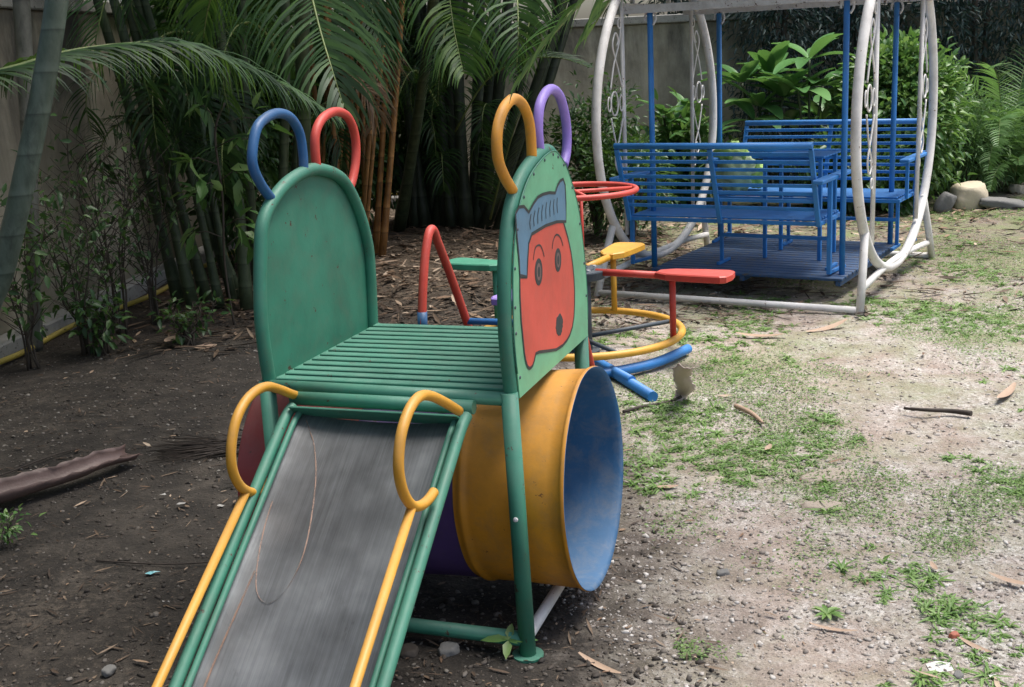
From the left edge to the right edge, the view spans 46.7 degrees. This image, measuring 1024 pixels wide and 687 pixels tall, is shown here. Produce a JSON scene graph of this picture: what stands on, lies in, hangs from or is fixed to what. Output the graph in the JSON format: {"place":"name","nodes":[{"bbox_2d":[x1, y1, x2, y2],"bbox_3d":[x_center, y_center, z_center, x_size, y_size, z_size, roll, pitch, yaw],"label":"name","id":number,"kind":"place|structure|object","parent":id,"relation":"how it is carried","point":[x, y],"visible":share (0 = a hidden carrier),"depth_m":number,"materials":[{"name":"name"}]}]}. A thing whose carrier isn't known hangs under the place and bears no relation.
{"place":"outdoors","nodes":[
{"label":"outdoors","id":0,"kind":"place"},
{"bbox_2d":[0,175,1023,686],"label":"ground","id":1,"kind":"structure","parent":0,"point":[928,391],"depth_m":4.31,"materials":[{"name":"soil"}]},
{"bbox_2d":[0,503,46,547],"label":"seedling","id":2,"kind":"object","parent":1,"relation":"on","point":[9,530],"visible":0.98,"depth_m":4.06,"materials":[{"name":"green plant"}]},
{"bbox_2d":[12,0,42,351],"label":"grey tree","id":3,"kind":"object","parent":1,"relation":"on","point":[22,27],"visible":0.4,"depth_m":6.64,"materials":[{"name":"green plant"}]},
{"bbox_2d":[0,448,76,475],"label":"twig","id":4,"kind":"object","parent":1,"relation":"on","point":[37,461],"visible":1,"depth_m":4.94,"materials":[{"name":"brown wood"}]},
{"bbox_2d":[0,183,98,370],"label":"shrub","id":5,"kind":"object","parent":1,"relation":"on","point":[20,321],"visible":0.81,"depth_m":6.50,"materials":[{"name":"green plant"}]},
{"bbox_2d":[0,444,142,503],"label":"palm sheath","id":6,"kind":"object","parent":1,"relation":"on","point":[20,485],"visible":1,"depth_m":4.61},
{"bbox_2d":[0,126,164,355],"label":"shrub","id":7,"kind":"object","parent":1,"relation":"on","point":[78,287],"visible":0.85,"depth_m":6.71,"materials":[{"name":"green plant"}]},
{"bbox_2d":[44,275,135,356],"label":"shrub","id":8,"kind":"object","parent":1,"relation":"on","point":[95,334],"visible":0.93,"depth_m":6.78,"materials":[{"name":"green plant"}]},
{"bbox_2d":[10,81,176,334],"bbox_3d":[-2.466,-0.804,7.216,0.959,1.540,0.938,9,18,41],"label":"shrub","id":9,"kind":"object","parent":1,"relation":"on","point":[121,240],"visible":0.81,"depth_m":7.18,"materials":[{"name":"green plant"}]},
{"bbox_2d":[101,664,116,676],"bbox_3d":[-1.087,0.882,3.196,0.031,0.021,0.038,6,16,32],"label":"stone","id":10,"kind":"object","parent":1,"relation":"on","point":[108,670],"visible":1,"depth_m":3.19,"materials":[{"name":"grey stone"}]},
{"bbox_2d":[0,0,269,358],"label":"boundary wall","id":11,"kind":"structure","parent":1,"relation":"on","point":[10,134],"depth_m":7.90,"materials":[{"name":"concrete"}]},
{"bbox_2d":[71,129,211,324],"bbox_3d":[-2.281,-0.692,7.380,0.896,1.226,0.724,-3,14,0],"label":"shrub","id":12,"kind":"object","parent":1,"relation":"on","point":[150,286],"visible":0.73,"depth_m":7.41,"materials":[{"name":"green plant"}]},
{"bbox_2d":[96,560,208,564],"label":"twig","id":13,"kind":"object","parent":1,"relation":"on","point":[153,563],"visible":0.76,"depth_m":3.86,"materials":[{"name":"brown wood"}]},
{"bbox_2d":[164,335,177,341],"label":"dry leaf","id":14,"kind":"object","parent":1,"relation":"on","point":[167,339],"visible":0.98,"depth_m":6.86,"materials":[{"name":"brown plant"}]},
{"bbox_2d":[0,0,345,308],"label":"palm tree","id":15,"kind":"object","parent":1,"relation":"on","point":[44,63],"visible":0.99,"depth_m":4.01,"materials":[{"name":"plant"}]},
{"bbox_2d":[52,0,311,310],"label":"palm clump","id":16,"kind":"object","parent":1,"relation":"on","point":[173,109],"visible":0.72,"depth_m":7.67,"materials":[{"name":"green plant"}]},
{"bbox_2d":[147,287,235,347],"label":"shrub","id":17,"kind":"object","parent":1,"relation":"on","point":[188,331],"visible":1,"depth_m":6.91,"materials":[{"name":"green plant"}]},
{"bbox_2d":[144,425,241,466],"bbox_3d":[-1.345,0.441,4.978,0.533,0.060,0.453,7,17,34],"label":"twig broom","id":18,"kind":"object","parent":1,"relation":"on","point":[197,448],"visible":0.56,"depth_m":4.94,"materials":[{"name":"brown plant"}]},
{"bbox_2d":[0,193,396,364],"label":"yellow pipe","id":19,"kind":"object","parent":1,"relation":"on","point":[20,353],"visible":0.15,"depth_m":7.39,"materials":[{"name":"plastic"}]},
{"bbox_2d":[194,344,216,348],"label":"dry leaf","id":20,"kind":"object","parent":1,"relation":"on","point":[205,345],"visible":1,"depth_m":6.83,"materials":[{"name":"brown plant"}]},
{"bbox_2d":[123,0,294,277],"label":"bush","id":21,"kind":"object","parent":1,"relation":"on","point":[159,16],"visible":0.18,"depth_m":8.42,"materials":[{"name":"green plant"}]},
{"bbox_2d":[167,84,292,324],"bbox_3d":[-1.706,-0.837,7.263,0.733,1.508,0.483,-8,15,-21],"label":"sapling","id":22,"kind":"object","parent":1,"relation":"on","point":[200,188],"visible":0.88,"depth_m":7.15,"materials":[{"name":"green plant"}]},
{"bbox_2d":[64,0,414,167],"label":"palm tree","id":23,"kind":"object","parent":1,"relation":"on","point":[359,51],"visible":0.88,"depth_m":5.25,"materials":[{"name":"green plant"}]},
{"bbox_2d":[161,21,322,268],"bbox_3d":[-2.062,-1.582,9.157,1.283,2.256,1.488,-3,14,0],"label":"bush","id":24,"kind":"object","parent":1,"relation":"on","point":[268,167],"visible":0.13,"depth_m":8.95,"materials":[{"name":"green plant"}]},
{"bbox_2d":[271,15,387,225],"bbox_3d":[-1.703,-1.920,10.396,1.335,2.181,1.338,-16,19,-43],"label":"bush","id":25,"kind":"object","parent":1,"relation":"on","point":[318,80],"visible":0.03,"depth_m":10.25,"materials":[{"name":"green plant"}]},
{"bbox_2d":[278,0,410,256],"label":"palm clump","id":26,"kind":"object","parent":1,"relation":"on","point":[367,153],"visible":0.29,"depth_m":9.45,"materials":[{"name":"green plant"}]},
{"bbox_2d":[0,271,725,686],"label":"pale grit","id":27,"kind":"object","parent":1,"relation":"on","point":[222,459],"visible":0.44,"depth_m":5.25,"materials":[{"name":"grey stone"}]},
{"bbox_2d":[0,274,726,686],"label":"soil crumbs","id":28,"kind":"object","parent":1,"relation":"on","point":[476,664],"visible":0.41,"depth_m":3.63,"materials":[{"name":"brown soil"}]},
{"bbox_2d":[0,278,729,686],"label":"soil litter","id":29,"kind":"object","parent":1,"relation":"on","point":[414,610],"visible":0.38,"depth_m":3.53,"materials":[{"name":"brown plant"}]},
{"bbox_2d":[310,0,431,221],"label":"bush","id":30,"kind":"object","parent":1,"relation":"on","point":[401,147],"visible":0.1,"depth_m":11.24,"materials":[{"name":"green plant"}]},
{"bbox_2d":[151,84,622,686],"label":"playground slide","id":31,"kind":"object","parent":1,"relation":"on","point":[377,472],"visible":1,"depth_m":3.12,"materials":[{"name":"green paint"}]},
{"bbox_2d":[400,643,418,657],"bbox_3d":[-0.280,0.840,3.227,0.052,0.034,0.062,0,8,10],"label":"stone","id":32,"kind":"object","parent":1,"relation":"on","point":[410,650],"visible":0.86,"depth_m":3.21,"materials":[{"name":"stone"}]},
{"bbox_2d":[316,1,528,25],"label":"tree","id":33,"kind":"object","parent":1,"relation":"on","point":[410,4],"visible":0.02,"depth_m":14.88,"materials":[{"name":"green plant"}]},
{"bbox_2d":[438,641,459,656],"bbox_3d":[-0.172,0.831,3.210,0.059,0.036,0.048,-9,21,-22],"label":"stone","id":34,"kind":"object","parent":1,"relation":"on","point":[448,648],"visible":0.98,"depth_m":3.20,"materials":[{"name":"grey stone"}]},
{"bbox_2d":[332,0,573,231],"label":"palm tree","id":35,"kind":"object","parent":1,"relation":"on","point":[432,17],"visible":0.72,"depth_m":6.89,"materials":[{"name":"green plant"}]},
{"bbox_2d":[335,0,629,229],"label":"palm clump","id":36,"kind":"object","parent":1,"relation":"on","point":[449,189],"visible":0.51,"depth_m":10.84,"materials":[{"name":"plant"}]},
{"bbox_2d":[481,624,536,658],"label":"seedling","id":37,"kind":"object","parent":1,"relation":"on","point":[507,646],"visible":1,"depth_m":3.16,"materials":[{"name":"green plant"}]},
{"bbox_2d":[0,223,1023,686],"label":"leaf scraps","id":38,"kind":"object","parent":1,"relation":"on","point":[996,681],"visible":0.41,"depth_m":3.94,"materials":[{"name":"brown plant"}]},
{"bbox_2d":[64,204,1023,350],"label":"leaf drift","id":39,"kind":"object","parent":1,"relation":"on","point":[386,274],"visible":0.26,"depth_m":8.95,"materials":[{"name":"brown plant"}]},
{"bbox_2d":[502,0,621,103],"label":"palm tree","id":40,"kind":"object","parent":1,"relation":"on","point":[598,8],"visible":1,"depth_m":2.82,"materials":[{"name":"green plant"}]},
{"bbox_2d":[109,181,1023,359],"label":"leaf litter","id":41,"kind":"object","parent":1,"relation":"on","point":[486,307],"visible":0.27,"depth_m":7.87,"materials":[{"name":"brown plant"}]},
{"bbox_2d":[442,181,734,361],"bbox_3d":[0.338,-0.370,6.185,1.264,0.882,1.289,-7,14,-17],"label":"merry go round","id":42,"kind":"object","parent":1,"relation":"on","point":[595,270],"visible":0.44,"depth_m":6.08,"materials":[{"name":"paint"}]},
{"bbox_2d":[578,652,620,672],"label":"dry leaf","id":43,"kind":"object","parent":1,"relation":"on","point":[599,664],"visible":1,"depth_m":3.09,"materials":[{"name":"beige plant"}]},
{"bbox_2d":[543,63,661,234],"bbox_3d":[0.696,-1.645,10.212,1.050,1.511,1.012,9,18,40],"label":"bush","id":44,"kind":"object","parent":1,"relation":"on","point":[580,127],"visible":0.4,"depth_m":10.07,"materials":[{"name":"green plant"}]},
{"bbox_2d":[594,360,635,380],"bbox_3d":[0.453,0.105,5.871,0.041,0.042,0.653,-8,15,-19],"label":"blue pipe","id":45,"kind":"object","parent":1,"relation":"on","point":[620,373],"visible":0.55,"depth_m":5.71,"materials":[{"name":"metal"}]},
{"bbox_2d":[573,349,657,401],"bbox_3d":[0.450,0.108,5.918,0.051,0.064,1.207,-7,14,-17],"label":"blue pipe","id":46,"kind":"object","parent":1,"relation":"on","point":[642,390],"visible":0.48,"depth_m":5.46,"materials":[{"name":"metal"}]},
{"bbox_2d":[573,114,688,242],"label":"bush","id":47,"kind":"object","parent":1,"relation":"on","point":[610,160],"visible":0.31,"depth_m":9.82,"materials":[{"name":"green plant"}]},
{"bbox_2d":[603,344,691,377],"bbox_3d":[0.665,0.097,5.899,0.738,0.062,0.152,-13,17,-37],"label":"blue pipe","id":48,"kind":"object","parent":1,"relation":"on","point":[663,359],"visible":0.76,"depth_m":5.84,"materials":[{"name":"metal"}]},
{"bbox_2d":[622,395,681,412],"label":"dead stalk","id":49,"kind":"object","parent":1,"relation":"on","point":[646,405],"visible":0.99,"depth_m":5.28,"materials":[{"name":"brown plant"}]},
{"bbox_2d":[290,0,1023,204],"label":"boundary wall","id":50,"kind":"structure","parent":1,"relation":"on","point":[671,50],"depth_m":12.90,"materials":[{"name":"concrete"}]},
{"bbox_2d":[658,485,677,487],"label":"dry leaf","id":51,"kind":"object","parent":1,"relation":"on","point":[669,486],"visible":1,"depth_m":4.32,"materials":[{"name":"beige plant"}]},
{"bbox_2d":[638,92,708,141],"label":"broad leaf plant","id":52,"kind":"object","parent":1,"relation":"on","point":[660,107],"visible":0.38,"depth_m":11.84,"materials":[{"name":"green plant"}]},
{"bbox_2d":[669,363,695,403],"bbox_3d":[0.753,0.174,5.226,0.150,0.256,0.330,-3,14,0],"label":"palm sheath","id":53,"kind":"object","parent":1,"relation":"on","point":[684,384],"visible":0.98,"depth_m":5.23,"materials":[{"name":"beige plant"}]},
{"bbox_2d":[640,86,738,203],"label":"bush","id":54,"kind":"object","parent":1,"relation":"on","point":[703,130],"visible":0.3,"depth_m":11.77,"materials":[{"name":"green plant"}]},
{"bbox_2d":[655,98,740,203],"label":"broad leaf plant","id":55,"kind":"object","parent":1,"relation":"on","point":[676,115],"visible":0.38,"depth_m":11.79,"materials":[{"name":"green plant"}]},
{"bbox_2d":[703,476,724,481],"bbox_3d":[0.745,0.515,4.391,0.103,0.033,0.061,-12,17,-33],"label":"stone","id":56,"kind":"object","parent":1,"relation":"on","point":[711,478],"visible":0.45,"depth_m":4.39,"materials":[{"name":"beige stone"}]},
{"bbox_2d":[681,149,757,173],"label":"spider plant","id":57,"kind":"object","parent":1,"relation":"on","point":[703,159],"visible":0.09,"depth_m":11.19,"materials":[{"name":"green plant"}]},
{"bbox_2d":[716,568,729,575],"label":"stone","id":58,"kind":"object","parent":1,"relation":"on","point":[722,572],"visible":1,"depth_m":3.60,"materials":[{"name":"grey stone"}]},
{"bbox_2d":[713,141,767,195],"bbox_3d":[1.662,-1.280,8.671,0.430,0.408,0.297,-3,14,0],"label":"rock","id":59,"kind":"object","parent":1,"relation":"on","point":[738,173],"visible":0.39,"depth_m":8.58,"materials":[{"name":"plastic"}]},
{"bbox_2d":[734,404,763,423],"bbox_3d":[1.027,0.300,5.096,0.032,0.029,0.247,-7,14,-18],"label":"stick","id":60,"kind":"object","parent":1,"relation":"on","point":[749,412],"visible":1,"depth_m":5.10,"materials":[{"name":"beige wood"}]},
{"bbox_2d":[736,332,783,336],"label":"dry leaf","id":61,"kind":"object","parent":1,"relation":"on","point":[761,335],"visible":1,"depth_m":6.45,"materials":[{"name":"beige plant"}]},
{"bbox_2d":[591,0,937,314],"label":"garden swing","id":62,"kind":"object","parent":1,"relation":"on","point":[841,261],"visible":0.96,"depth_m":7.65,"materials":[{"name":"white paint"}]},
{"bbox_2d":[698,41,832,203],"bbox_3d":[2.398,-2.085,11.404,1.263,1.589,1.053,-3,14,0],"label":"broad leaf plant","id":63,"kind":"object","parent":1,"relation":"on","point":[765,61],"visible":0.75,"depth_m":11.24,"materials":[{"name":"green plant"}]},
{"bbox_2d":[754,141,798,174],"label":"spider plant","id":64,"kind":"object","parent":1,"relation":"on","point":[776,166],"visible":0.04,"depth_m":11.34,"materials":[{"name":"green plant"}]},
{"bbox_2d":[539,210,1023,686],"bbox_3d":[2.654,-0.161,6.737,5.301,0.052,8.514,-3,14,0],"label":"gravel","id":65,"kind":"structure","parent":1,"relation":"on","point":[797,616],"depth_m":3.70,"materials":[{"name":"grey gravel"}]},
{"bbox_2d":[722,95,841,204],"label":"broad leaf plant","id":66,"kind":"object","parent":1,"relation":"on","point":[748,109],"visible":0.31,"depth_m":11.29,"materials":[{"name":"green plant"}]},
{"bbox_2d":[638,0,950,14],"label":"hedge","id":67,"kind":"object","parent":1,"relation":"on","point":[672,1],"visible":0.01,"depth_m":14.02,"materials":[{"name":"green plant"}]},
{"bbox_2d":[755,32,855,207],"bbox_3d":[2.768,-2.073,11.166,1.006,1.643,1.182,3,15,23],"label":"broad leaf plant","id":68,"kind":"object","parent":1,"relation":"on","point":[820,43],"visible":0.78,"depth_m":10.96,"materials":[{"name":"green plant"}]},
{"bbox_2d":[591,197,1023,686],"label":"grass","id":69,"kind":"structure","parent":1,"relation":"on","point":[911,574],"depth_m":4.63,"materials":[{"name":"green plant"}]},
{"bbox_2d":[800,500,843,510],"bbox_3d":[1.074,0.569,4.104,0.146,0.037,0.078,1,14,5],"label":"stone","id":70,"kind":"object","parent":1,"relation":"on","point":[820,504],"visible":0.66,"depth_m":4.09,"materials":[{"name":"beige stone"}]},
{"bbox_2d":[807,318,846,331],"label":"dry leaf","id":71,"kind":"object","parent":1,"relation":"on","point":[830,326],"visible":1,"depth_m":6.56,"materials":[{"name":"beige plant"}]},
{"bbox_2d":[810,604,843,619],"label":"seedling","id":72,"kind":"object","parent":1,"relation":"on","point":[829,611],"visible":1,"depth_m":3.31,"materials":[{"name":"green plant"}]},
{"bbox_2d":[809,622,856,630],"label":"dry leaf","id":73,"kind":"object","parent":1,"relation":"on","point":[830,628],"visible":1,"depth_m":3.22,"materials":[{"name":"beige plant"}]},
{"bbox_2d":[784,110,939,216],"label":"bush","id":74,"kind":"object","parent":1,"relation":"on","point":[906,203],"visible":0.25,"depth_m":10.51,"materials":[{"name":"green plant"}]},
{"bbox_2d":[712,0,1023,183],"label":"hedge","id":75,"kind":"object","parent":1,"relation":"on","point":[975,54],"visible":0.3,"depth_m":12.50,"materials":[{"name":"green plant"}]},
{"bbox_2d":[809,24,997,204],"bbox_3d":[3.603,-2.062,11.039,1.495,1.800,1.481,10,19,43],"label":"bush","id":76,"kind":"object","parent":1,"relation":"on","point":[948,118],"visible":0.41,"depth_m":10.67,"materials":[{"name":"green plant"}]},
{"bbox_2d":[930,561,937,568],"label":"dry leaf","id":77,"kind":"object","parent":1,"relation":"on","point":[933,565],"visible":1,"depth_m":3.58,"materials":[{"name":"beige plant"}]},
{"bbox_2d":[904,407,972,415],"bbox_3d":[1.804,0.284,5.022,0.276,0.028,0.053,2,15,20],"label":"stick","id":78,"kind":"object","parent":1,"relation":"on","point":[957,411],"visible":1,"depth_m":5.01,"materials":[{"name":"wood"}]},
{"bbox_2d":[926,661,952,671],"bbox_3d":[1.085,0.819,3.005,0.066,0.006,0.046,-3,14,-2],"label":"paper scrap","id":79,"kind":"object","parent":1,"relation":"on","point":[946,666],"visible":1,"depth_m":3.00,"materials":[{"name":"white paper"}]},
{"bbox_2d":[933,192,956,212],"bbox_3d":[3.908,-1.269,10.698,0.172,0.211,0.104,23,13,-26],"label":"rock","id":80,"kind":"object","parent":1,"relation":"on","point":[946,201],"visible":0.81,"depth_m":10.65,"materials":[{"name":"grey stone"}]},
{"bbox_2d":[948,631,959,638],"bbox_3d":[1.180,0.779,3.163,0.031,0.018,0.021,3,9,-30],"label":"brick chip","id":81,"kind":"object","parent":1,"relation":"on","point":[953,634],"visible":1,"depth_m":3.15,"materials":[{"name":"brick"}]},
{"bbox_2d":[892,34,1023,187],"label":"fern palm","id":82,"kind":"object","parent":1,"relation":"on","point":[995,95],"visible":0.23,"depth_m":11.74,"materials":[{"name":"green plant"}]},
{"bbox_2d":[953,670,963,679],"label":"stone","id":83,"kind":"object","parent":1,"relation":"on","point":[957,674],"visible":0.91,"depth_m":2.95,"materials":[{"name":"grey stone"}]},
{"bbox_2d":[949,181,987,210],"bbox_3d":[4.177,-1.348,10.829,0.344,0.259,0.208,-1,21,-18],"label":"rock","id":84,"kind":"object","parent":1,"relation":"on","point":[969,194],"visible":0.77,"depth_m":10.74,"materials":[{"name":"beige stone"}]},
{"bbox_2d":[934,136,1005,190],"bbox_3d":[4.252,-1.833,11.930,1.359,0.616,1.227,1,14,13],"label":"fern palm","id":85,"kind":"object","parent":1,"relation":"on","point":[985,162],"visible":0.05,"depth_m":11.38,"materials":[{"name":"green plant"}]},
{"bbox_2d":[959,637,992,652],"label":"dry leaf","id":86,"kind":"object","parent":1,"relation":"on","point":[974,645],"visible":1,"depth_m":3.10,"materials":[{"name":"beige plant"}]},
{"bbox_2d":[934,76,1023,192],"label":"bush","id":87,"kind":"object","parent":1,"relation":"on","point":[972,165],"visible":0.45,"depth_m":11.41,"materials":[{"name":"green plant"}]},
{"bbox_2d":[946,130,1023,192],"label":"fern palm","id":88,"kind":"object","parent":1,"relation":"on","point":[1018,162],"visible":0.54,"depth_m":11.43,"materials":[{"name":"green plant"}]},
{"bbox_2d":[948,76,1023,186],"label":"fern palm","id":89,"kind":"object","parent":1,"relation":"on","point":[998,142],"visible":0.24,"depth_m":11.19,"materials":[{"name":"green plant"}]},
{"bbox_2d":[978,197,1023,209],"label":"rock","id":90,"kind":"object","parent":1,"relation":"on","point":[999,202],"visible":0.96,"depth_m":10.67,"materials":[{"name":"grey stone"}]},
{"bbox_2d":[997,382,1015,397],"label":"dry leaf","id":91,"kind":"object","parent":1,"relation":"on","point":[1008,390],"visible":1,"depth_m":5.24,"materials":[{"name":"beige plant"}]},
{"bbox_2d":[989,572,1023,584],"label":"dry leaf","id":92,"kind":"object","parent":1,"relation":"on","point":[1007,579],"visible":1,"depth_m":3.46,"materials":[{"name":"beige plant"}]},
{"bbox_2d":[1008,184,1023,193],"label":"rock","id":93,"kind":"object","parent":1,"relation":"on","point":[1017,188],"visible":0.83,"depth_m":11.53,"materials":[{"name":"grey stone"}]},
{"bbox_2d":[107,0,947,29],"label":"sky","id":94,"kind":"structure","parent":0,"point":[585,9],"materials":[{"name":"white"}]}
]}

